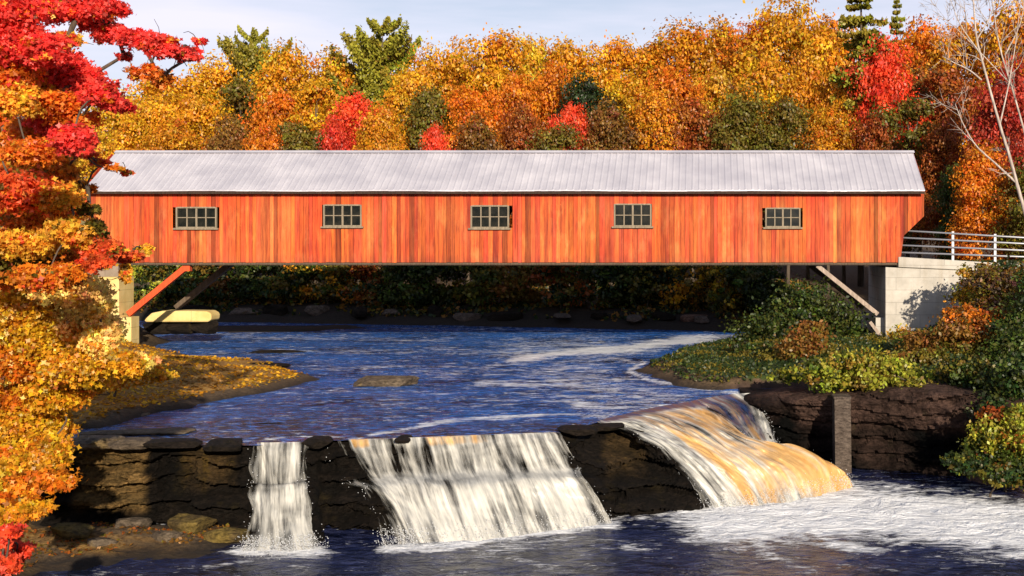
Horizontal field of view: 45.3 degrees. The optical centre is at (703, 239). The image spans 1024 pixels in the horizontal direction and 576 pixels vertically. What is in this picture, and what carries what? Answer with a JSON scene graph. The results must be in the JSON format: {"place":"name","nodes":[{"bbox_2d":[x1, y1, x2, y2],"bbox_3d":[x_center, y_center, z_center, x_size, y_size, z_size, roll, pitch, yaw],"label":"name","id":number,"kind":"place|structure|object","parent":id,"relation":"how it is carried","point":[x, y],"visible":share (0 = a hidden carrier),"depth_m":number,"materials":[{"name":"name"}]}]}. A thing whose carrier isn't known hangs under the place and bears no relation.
{"place":"outdoors","nodes":[
{"label":"outdoors","id":0,"kind":"place"},
{"bbox_2d":[65,321,768,445],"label":"river","id":1,"kind":"structure","parent":0,"point":[476,380],"depth_m":46.80,"materials":[{"name":"liquid"}]},
{"bbox_2d":[0,224,1021,575],"bbox_3d":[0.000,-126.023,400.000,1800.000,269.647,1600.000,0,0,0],"label":"ground","id":2,"kind":"structure","parent":0,"point":[144,546],"depth_m":48.36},
{"bbox_2d":[0,519,37,575],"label":"shrub","id":3,"kind":"object","parent":2,"relation":"on","point":[15,552],"visible":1,"depth_m":20.47,"materials":[{"name":"red plant"}]},
{"bbox_2d":[0,374,106,525],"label":"shrub","id":4,"kind":"object","parent":2,"relation":"on","point":[37,426],"visible":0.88,"depth_m":27.71,"materials":[{"name":"orange plant"}]},
{"bbox_2d":[0,112,155,296],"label":"maple tree","id":5,"kind":"object","parent":2,"relation":"on","point":[52,240],"visible":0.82,"depth_m":23.35,"materials":[{"name":"orange plant"}]},
{"bbox_2d":[0,272,166,393],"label":"shrub","id":6,"kind":"object","parent":2,"relation":"on","point":[78,337],"visible":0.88,"depth_m":26.98,"materials":[{"name":"yellow plant"}]},
{"bbox_2d":[60,265,138,344],"bbox_3d":[-31.440,3.933,60.425,5.920,5.335,1.550,0,0,0],"label":"concrete abutment","id":7,"kind":"object","parent":2,"relation":"on","point":[124,295],"visible":0.24,"depth_m":60.10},
{"bbox_2d":[82,150,924,315],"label":"covered bridge","id":8,"kind":"structure","parent":7,"relation":"on","point":[226,209],"depth_m":59.97,"materials":[{"name":"paint"}]},
{"bbox_2d":[0,0,209,171],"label":"maple tree","id":9,"kind":"object","parent":2,"relation":"on","point":[52,86],"visible":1,"depth_m":20.81,"materials":[{"name":"red plant"}]},
{"bbox_2d":[75,79,162,218],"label":"autumn tree","id":10,"kind":"object","parent":2,"relation":"on","point":[112,118],"visible":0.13,"depth_m":95.92,"materials":[{"name":"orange plant"}]},
{"bbox_2d":[100,90,195,284],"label":"autumn tree","id":11,"kind":"object","parent":2,"relation":"on","point":[137,124],"visible":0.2,"depth_m":93.04,"materials":[{"name":"yellow plant"}]},
{"bbox_2d":[108,66,220,276],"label":"autumn tree","id":12,"kind":"object","parent":2,"relation":"on","point":[172,92],"visible":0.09,"depth_m":103.09,"materials":[{"name":"orange plant"}]},
{"bbox_2d":[131,265,198,300],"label":"shrub","id":13,"kind":"object","parent":2,"relation":"on","point":[139,272],"visible":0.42,"depth_m":86.27,"materials":[{"name":"green plant"}]},
{"bbox_2d":[131,103,201,149],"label":"autumn tree","id":14,"kind":"object","parent":2,"relation":"on","point":[172,137],"visible":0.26,"depth_m":89.47,"materials":[{"name":"orange plant"}]},
{"bbox_2d":[40,338,308,425],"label":"fallen leaves","id":15,"kind":"object","parent":2,"relation":"on","point":[186,362],"visible":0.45,"depth_m":45.71,"materials":[{"name":"orange plant"}]},
{"bbox_2d":[156,89,243,149],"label":"autumn tree","id":16,"kind":"object","parent":2,"relation":"on","point":[202,115],"visible":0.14,"depth_m":93.13,"materials":[{"name":"orange plant"}]},
{"bbox_2d":[160,265,239,304],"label":"shrub","id":17,"kind":"object","parent":2,"relation":"on","point":[216,289],"visible":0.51,"depth_m":84.95,"materials":[{"name":"green plant"}]},
{"bbox_2d":[177,49,257,270],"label":"autumn tree","id":18,"kind":"object","parent":2,"relation":"on","point":[216,76],"visible":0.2,"depth_m":106.94,"materials":[{"name":"orange plant"}]},
{"bbox_2d":[197,112,250,292],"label":"autumn tree","id":19,"kind":"object","parent":2,"relation":"on","point":[230,137],"visible":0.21,"depth_m":89.35,"materials":[{"name":"brown plant"}]},
{"bbox_2d":[209,76,268,136],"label":"autumn tree","id":20,"kind":"object","parent":2,"relation":"on","point":[237,92],"visible":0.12,"depth_m":95.05,"materials":[{"name":"green plant"}]},
{"bbox_2d":[213,265,280,302],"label":"shrub","id":21,"kind":"object","parent":2,"relation":"on","point":[247,275],"visible":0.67,"depth_m":85.45,"materials":[{"name":"green plant"}]},
{"bbox_2d":[213,25,292,125],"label":"tree","id":22,"kind":"object","parent":2,"relation":"on","point":[240,54],"visible":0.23,"depth_m":108.64,"materials":[{"name":"green plant"}]},
{"bbox_2d":[222,82,307,275],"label":"autumn tree","id":23,"kind":"object","parent":2,"relation":"on","point":[273,108],"visible":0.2,"depth_m":93.19,"materials":[{"name":"orange plant"}]},
{"bbox_2d":[247,265,320,303],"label":"shrub","id":24,"kind":"object","parent":2,"relation":"on","point":[281,284],"visible":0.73,"depth_m":84.24,"materials":[{"name":"green plant"}]},
{"bbox_2d":[234,37,338,130],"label":"autumn tree","id":25,"kind":"object","parent":2,"relation":"on","point":[289,68],"visible":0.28,"depth_m":104.61,"materials":[{"name":"orange plant"}]},
{"bbox_2d":[273,118,326,149],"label":"autumn tree","id":26,"kind":"object","parent":2,"relation":"on","point":[293,141],"visible":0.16,"depth_m":89.62,"materials":[{"name":"green plant"}]},
{"bbox_2d":[272,77,348,285],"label":"autumn tree","id":27,"kind":"object","parent":2,"relation":"on","point":[313,93],"visible":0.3,"depth_m":94.36,"materials":[{"name":"orange plant"}]},
{"bbox_2d":[277,265,365,304],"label":"shrub","id":28,"kind":"object","parent":2,"relation":"on","point":[330,276],"visible":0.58,"depth_m":83.71,"materials":[{"name":"green plant"}]},
{"bbox_2d":[299,44,371,126],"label":"autumn tree","id":29,"kind":"object","parent":2,"relation":"on","point":[339,71],"visible":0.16,"depth_m":106.86,"materials":[{"name":"orange plant"}]},
{"bbox_2d":[316,89,392,284],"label":"maple tree","id":30,"kind":"object","parent":2,"relation":"on","point":[349,114],"visible":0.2,"depth_m":92.20,"materials":[{"name":"red plant"}]},
{"bbox_2d":[331,265,396,307],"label":"shrub","id":31,"kind":"object","parent":2,"relation":"on","point":[362,297],"visible":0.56,"depth_m":82.84,"materials":[{"name":"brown plant"}]},
{"bbox_2d":[325,14,422,265],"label":"deciduous tree","id":32,"kind":"object","parent":2,"relation":"on","point":[373,57],"visible":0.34,"depth_m":106.47,"materials":[{"name":"green plant"}]},
{"bbox_2d":[40,423,708,544],"bbox_3d":[-9.085,7.039,33.453,19.204,2.681,5.358,0,0,-14],"label":"rock ledge","id":33,"kind":"object","parent":2,"relation":"on","point":[623,472],"visible":0.57,"depth_m":33.16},
{"bbox_2d":[251,442,312,550],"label":"waterfall","id":34,"kind":"structure","parent":33,"relation":"on","point":[288,494],"depth_m":31.57,"materials":[{"name":"liquid"}]},
{"bbox_2d":[349,432,609,543],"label":"waterfall","id":35,"kind":"structure","parent":33,"relation":"on","point":[542,486],"depth_m":32.64,"materials":[{"name":"liquid"}]},
{"bbox_2d":[347,100,409,265],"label":"autumn tree","id":36,"kind":"object","parent":2,"relation":"on","point":[376,130],"visible":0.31,"depth_m":87.09,"materials":[{"name":"orange plant"}]},
{"bbox_2d":[367,265,439,308],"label":"shrub","id":37,"kind":"object","parent":2,"relation":"on","point":[391,275],"visible":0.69,"depth_m":81.76,"materials":[{"name":"green plant"}]},
{"bbox_2d":[371,60,454,149],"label":"autumn tree","id":38,"kind":"object","parent":2,"relation":"on","point":[398,96],"visible":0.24,"depth_m":97.10,"materials":[{"name":"orange plant"}]},
{"bbox_2d":[385,31,457,133],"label":"autumn tree","id":39,"kind":"object","parent":2,"relation":"on","point":[430,71],"visible":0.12,"depth_m":105.53,"materials":[{"name":"orange plant"}]},
{"bbox_2d":[392,83,459,283],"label":"autumn tree","id":40,"kind":"object","parent":2,"relation":"on","point":[427,107],"visible":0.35,"depth_m":93.65,"materials":[{"name":"green plant"}]},
{"bbox_2d":[402,265,475,307],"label":"shrub","id":41,"kind":"object","parent":2,"relation":"on","point":[444,291],"visible":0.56,"depth_m":81.61,"materials":[{"name":"green plant"}]},
{"bbox_2d":[422,80,511,283],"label":"autumn tree","id":42,"kind":"object","parent":2,"relation":"on","point":[465,101],"visible":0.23,"depth_m":92.26,"materials":[{"name":"orange plant"}]},
{"bbox_2d":[448,265,510,305],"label":"shrub","id":43,"kind":"object","parent":2,"relation":"on","point":[479,273],"visible":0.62,"depth_m":80.42,"materials":[{"name":"green plant"}]},
{"bbox_2d":[446,113,513,149],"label":"autumn tree","id":44,"kind":"object","parent":2,"relation":"on","point":[478,136],"visible":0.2,"depth_m":88.35,"materials":[{"name":"brown plant"}]},
{"bbox_2d":[134,279,827,322],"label":"leaf litter","id":45,"kind":"object","parent":2,"relation":"on","point":[498,307],"visible":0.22,"depth_m":81.43,"materials":[{"name":"brown plant"}]},
{"bbox_2d":[436,22,540,135],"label":"autumn tree","id":46,"kind":"object","parent":2,"relation":"on","point":[490,68],"visible":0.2,"depth_m":102.78,"materials":[{"name":"orange plant"}]},
{"bbox_2d":[477,265,549,306],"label":"shrub","id":47,"kind":"object","parent":2,"relation":"on","point":[514,280],"visible":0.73,"depth_m":80.42,"materials":[{"name":"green plant"}]},
{"bbox_2d":[479,66,552,267],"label":"autumn tree","id":48,"kind":"object","parent":2,"relation":"on","point":[514,89],"visible":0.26,"depth_m":94.20,"materials":[{"name":"orange plant"}]},
{"bbox_2d":[494,100,548,284],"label":"autumn tree","id":49,"kind":"object","parent":2,"relation":"on","point":[523,122],"visible":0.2,"depth_m":89.26,"materials":[{"name":"brown plant"}]},
{"bbox_2d":[32,468,1023,575],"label":"plunge pool","id":50,"kind":"structure","parent":2,"relation":"on","point":[877,522],"depth_m":30.52,"materials":[{"name":"liquid"}]},
{"bbox_2d":[230,409,856,559],"bbox_3d":[-3.649,6.707,34.948,19.183,2.170,6.925,0,0,-36],"label":"spray","id":51,"kind":"object","parent":50,"relation":"on","point":[288,549],"visible":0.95,"depth_m":30.98,"materials":[{"name":"white"}]},
{"bbox_2d":[525,56,579,275],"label":"autumn tree","id":52,"kind":"object","parent":2,"relation":"on","point":[551,99],"visible":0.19,"depth_m":95.33,"materials":[{"name":"orange plant"}]},
{"bbox_2d":[518,265,596,307],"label":"shrub","id":53,"kind":"object","parent":2,"relation":"on","point":[571,294],"visible":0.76,"depth_m":79.48,"materials":[{"name":"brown plant"}]},
{"bbox_2d":[539,31,627,120],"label":"autumn tree","id":54,"kind":"object","parent":2,"relation":"on","point":[565,54],"visible":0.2,"depth_m":105.01,"materials":[{"name":"orange plant"}]},
{"bbox_2d":[545,66,625,147],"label":"maple tree","id":55,"kind":"object","parent":2,"relation":"on","point":[587,92],"visible":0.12,"depth_m":93.23,"materials":[{"name":"green plant"}]},
{"bbox_2d":[564,265,646,308],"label":"shrub","id":56,"kind":"object","parent":2,"relation":"on","point":[603,276],"visible":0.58,"depth_m":78.96,"materials":[{"name":"green plant"}]},
{"bbox_2d":[578,30,646,110],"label":"autumn tree","id":57,"kind":"object","parent":2,"relation":"on","point":[616,52],"visible":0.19,"depth_m":106.81,"materials":[{"name":"orange plant"}]},
{"bbox_2d":[576,97,651,285],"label":"autumn tree","id":58,"kind":"object","parent":2,"relation":"on","point":[611,120],"visible":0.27,"depth_m":88.26,"materials":[{"name":"brown plant"}]},
{"bbox_2d":[598,70,665,149],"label":"autumn tree","id":59,"kind":"object","parent":2,"relation":"on","point":[624,91],"visible":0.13,"depth_m":93.88,"materials":[{"name":"orange plant"}]},
{"bbox_2d":[614,265,687,305],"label":"shrub","id":60,"kind":"object","parent":2,"relation":"on","point":[645,274],"visible":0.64,"depth_m":78.03,"materials":[{"name":"green plant"}]},
{"bbox_2d":[613,75,695,149],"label":"autumn tree","id":61,"kind":"object","parent":2,"relation":"on","point":[645,122],"visible":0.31,"depth_m":88.02,"materials":[{"name":"orange plant"}]},
{"bbox_2d":[626,49,717,204],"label":"autumn tree","id":62,"kind":"object","parent":2,"relation":"on","point":[675,86],"visible":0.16,"depth_m":93.31,"materials":[{"name":"orange plant"}]},
{"bbox_2d":[639,265,726,307],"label":"shrub","id":63,"kind":"object","parent":2,"relation":"on","point":[684,292],"visible":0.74,"depth_m":77.72,"materials":[{"name":"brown plant"}]},
{"bbox_2d":[636,12,741,104],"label":"autumn tree","id":64,"kind":"object","parent":2,"relation":"on","point":[689,43],"visible":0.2,"depth_m":106.65,"materials":[{"name":"orange plant"}]},
{"bbox_2d":[648,94,729,284],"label":"autumn tree","id":65,"kind":"object","parent":2,"relation":"on","point":[692,112],"visible":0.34,"depth_m":87.88,"materials":[{"name":"brown plant"}]},
{"bbox_2d":[597,408,780,504],"bbox_3d":[0.465,6.817,37.946,6.302,2.298,5.992,0,0,37],"label":"cascade bed","id":66,"kind":"object","parent":2,"relation":"on","point":[682,469],"visible":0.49,"depth_m":35.87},
{"bbox_2d":[600,400,852,507],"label":"waterfall","id":67,"kind":"structure","parent":66,"relation":"on","point":[732,467],"depth_m":36.83,"materials":[{"name":"liquid"}]},
{"bbox_2d":[694,265,748,311],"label":"shrub","id":68,"kind":"object","parent":2,"relation":"on","point":[724,295],"visible":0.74,"depth_m":76.42,"materials":[{"name":"green plant"}]},
{"bbox_2d":[688,83,789,232],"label":"autumn tree","id":69,"kind":"object","parent":2,"relation":"on","point":[743,113],"visible":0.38,"depth_m":87.11,"materials":[{"name":"green plant"}]},
{"bbox_2d":[718,265,791,313],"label":"shrub","id":70,"kind":"object","parent":2,"relation":"on","point":[755,283],"visible":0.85,"depth_m":75.78,"materials":[{"name":"green plant"}]},
{"bbox_2d":[713,52,813,219],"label":"autumn tree","id":71,"kind":"object","parent":2,"relation":"on","point":[765,77],"visible":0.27,"depth_m":92.88,"materials":[{"name":"orange plant"}]},
{"bbox_2d":[744,91,815,288],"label":"autumn tree","id":72,"kind":"object","parent":2,"relation":"on","point":[786,114],"visible":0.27,"depth_m":87.29,"materials":[{"name":"green plant"}]},
{"bbox_2d":[729,0,847,120],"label":"autumn tree","id":73,"kind":"object","parent":2,"relation":"on","point":[789,35],"visible":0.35,"depth_m":104.30,"materials":[{"name":"orange plant"}]},
{"bbox_2d":[716,273,874,340],"bbox_3d":[4.724,4.143,60.235,8.315,4.896,5.802,0,0,0],"label":"shrub","id":74,"kind":"object","parent":2,"relation":"on","point":[774,325],"visible":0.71,"depth_m":60.13,"materials":[{"name":"green plant"}]},
{"bbox_2d":[753,320,848,362],"bbox_3d":[4.363,4.488,50.045,3.324,2.519,4.879,0,0,42],"label":"shrub","id":75,"kind":"object","parent":2,"relation":"on","point":[800,346],"visible":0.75,"depth_m":49.06,"materials":[{"name":"orange plant"}]},
{"bbox_2d":[769,46,835,278],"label":"autumn tree","id":76,"kind":"object","parent":2,"relation":"on","point":[810,87],"visible":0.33,"depth_m":93.98,"materials":[{"name":"orange plant"}]},
{"bbox_2d":[791,102,861,292],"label":"autumn tree","id":77,"kind":"object","parent":2,"relation":"on","point":[828,130],"visible":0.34,"depth_m":86.35,"materials":[{"name":"orange plant"}]},
{"bbox_2d":[649,259,1023,383],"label":"ground cover","id":78,"kind":"object","parent":2,"relation":"on","point":[862,340],"visible":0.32,"depth_m":51.27,"materials":[{"name":"green plant"}]},
{"bbox_2d":[766,342,909,393],"bbox_3d":[4.700,6.214,42.146,4.974,5.276,3.414,0,0,0],"label":"shrub","id":79,"kind":"object","parent":2,"relation":"on","point":[831,371],"visible":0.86,"depth_m":41.42,"materials":[{"name":"green plant"}]},
{"bbox_2d":[828,0,920,286],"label":"spruce tree","id":80,"kind":"object","parent":2,"relation":"on","point":[860,38],"visible":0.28,"depth_m":90.97,"materials":[{"name":"green plant"}]},
{"bbox_2d":[838,110,911,256],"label":"autumn tree","id":81,"kind":"object","parent":2,"relation":"on","point":[871,131],"visible":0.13,"depth_m":85.47,"materials":[{"name":"orange plant"}]},
{"bbox_2d":[739,379,1023,476],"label":"rock bank","id":82,"kind":"object","parent":2,"relation":"on","point":[910,428],"visible":0.53,"depth_m":40.64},
{"bbox_2d":[707,399,776,442],"bbox_3d":[1.654,6.484,41.017,3.248,1.658,5.409,0,0,-29],"label":"cascade bed","id":83,"kind":"object","parent":82,"relation":"on","point":[754,418],"visible":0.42,"depth_m":42.00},
{"bbox_2d":[689,393,775,441],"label":"waterfall","id":84,"kind":"structure","parent":83,"relation":"on","point":[759,430],"depth_m":41.68,"materials":[{"name":"liquid"}]},
{"bbox_2d":[831,394,851,472],"bbox_3d":[4.633,6.571,40.500,0.600,2.670,0.860,0,0,0],"label":"concrete post","id":85,"kind":"object","parent":82,"relation":"on","point":[841,420],"visible":0.86,"depth_m":40.10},
{"bbox_2d":[964,347,1023,425],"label":"shrub","id":86,"kind":"object","parent":82,"relation":"on","point":[1008,372],"visible":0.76,"depth_m":38.23,"materials":[{"name":"green plant"}]},
{"bbox_2d":[836,20,935,145],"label":"maple tree","id":87,"kind":"object","parent":2,"relation":"on","point":[878,76],"visible":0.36,"depth_m":89.27,"materials":[{"name":"red plant"}]},
{"bbox_2d":[839,358,948,391],"bbox_3d":[6.875,6.465,41.811,3.353,4.775,4.296,0,0,33],"label":"shrub","id":88,"kind":"object","parent":2,"relation":"on","point":[869,380],"visible":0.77,"depth_m":41.00,"materials":[{"name":"green plant"}]},
{"bbox_2d":[867,92,950,256],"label":"autumn tree","id":89,"kind":"object","parent":2,"relation":"on","point":[909,110],"visible":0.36,"depth_m":85.45,"materials":[{"name":"green plant"}]},
{"bbox_2d":[889,13,969,244],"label":"autumn tree","id":90,"kind":"object","parent":2,"relation":"on","point":[918,39],"visible":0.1,"depth_m":107.05,"materials":[{"name":"orange plant"}]},
{"bbox_2d":[889,314,988,368],"bbox_3d":[9.255,4.171,47.132,4.432,2.528,4.032,0,0,0],"label":"shrub","id":91,"kind":"object","parent":2,"relation":"on","point":[927,352],"visible":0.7,"depth_m":46.61,"materials":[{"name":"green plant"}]},
{"bbox_2d":[861,257,1023,335],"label":"concrete abutment","id":92,"kind":"object","parent":2,"relation":"on","point":[912,293],"visible":0.44,"depth_m":59.98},
{"bbox_2d":[902,10,993,153],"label":"autumn tree","id":93,"kind":"object","parent":2,"relation":"on","point":[978,71],"visible":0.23,"depth_m":102.90,"materials":[{"name":"orange plant"}]},
{"bbox_2d":[911,102,993,258],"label":"autumn tree","id":94,"kind":"object","parent":2,"relation":"on","point":[941,141],"visible":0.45,"depth_m":83.67,"materials":[{"name":"brown plant"}]},
{"bbox_2d":[916,64,991,220],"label":"autumn tree","id":95,"kind":"object","parent":2,"relation":"on","point":[939,76],"visible":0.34,"depth_m":89.33,"materials":[{"name":"orange plant"}]},
{"bbox_2d":[929,162,986,259],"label":"autumn tree","id":96,"kind":"object","parent":2,"relation":"on","point":[946,197],"visible":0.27,"depth_m":77.88,"materials":[{"name":"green plant"}]},
{"bbox_2d":[927,348,998,390],"bbox_3d":[8.926,5.910,40.980,2.892,4.464,3.102,0,0,-31],"label":"shrub","id":97,"kind":"object","parent":2,"relation":"on","point":[957,374],"visible":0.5,"depth_m":40.36,"materials":[{"name":"green plant"}]},
{"bbox_2d":[917,0,1023,213],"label":"birch tree","id":98,"kind":"object","parent":2,"relation":"on","point":[1015,179],"visible":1,"depth_m":66.06,"materials":[{"name":"white plant"}]},
{"bbox_2d":[937,302,1012,347],"bbox_3d":[11.047,3.659,48.141,3.050,2.322,4.080,0,0,39],"label":"shrub","id":99,"kind":"object","parent":2,"relation":"on","point":[971,314],"visible":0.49,"depth_m":47.33,"materials":[{"name":"orange plant"}]},
{"bbox_2d":[939,139,1023,260],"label":"autumn tree","id":100,"kind":"object","parent":2,"relation":"on","point":[977,183],"visible":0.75,"depth_m":73.25,"materials":[{"name":"orange plant"}]},
{"bbox_2d":[939,450,1023,496],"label":"shrub","id":101,"kind":"object","parent":2,"relation":"on","point":[995,475],"visible":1,"depth_m":36.16,"materials":[{"name":"green plant"}]},
{"bbox_2d":[957,399,1023,491],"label":"shrub","id":102,"kind":"object","parent":2,"relation":"on","point":[1006,441],"visible":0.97,"depth_m":36.89,"materials":[{"name":"green plant"}]},
{"bbox_2d":[957,0,1023,212],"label":"autumn tree","id":103,"kind":"object","parent":2,"relation":"on","point":[991,45],"visible":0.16,"depth_m":99.03,"materials":[{"name":"orange plant"}]},
{"bbox_2d":[959,262,1023,312],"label":"shrub","id":104,"kind":"object","parent":2,"relation":"on","point":[992,280],"visible":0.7,"depth_m":54.17,"materials":[{"name":"green plant"}]},
{"bbox_2d":[962,49,1023,259],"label":"maple tree","id":105,"kind":"object","parent":2,"relation":"on","point":[1011,128],"visible":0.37,"depth_m":77.35,"materials":[{"name":"red plant"}]},
{"bbox_2d":[962,269,1023,364],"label":"shrub","id":106,"kind":"object","parent":2,"relation":"on","point":[1010,334],"visible":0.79,"depth_m":45.69,"materials":[{"name":"green plant"}]},
{"bbox_2d":[984,153,1023,260],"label":"autumn tree","id":107,"kind":"object","parent":2,"relation":"on","point":[1016,218],"visible":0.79,"depth_m":72.00,"materials":[{"name":"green plant"}]},
{"bbox_2d":[14,0,1022,149],"label":"sky","id":108,"kind":"structure","parent":0,"point":[314,23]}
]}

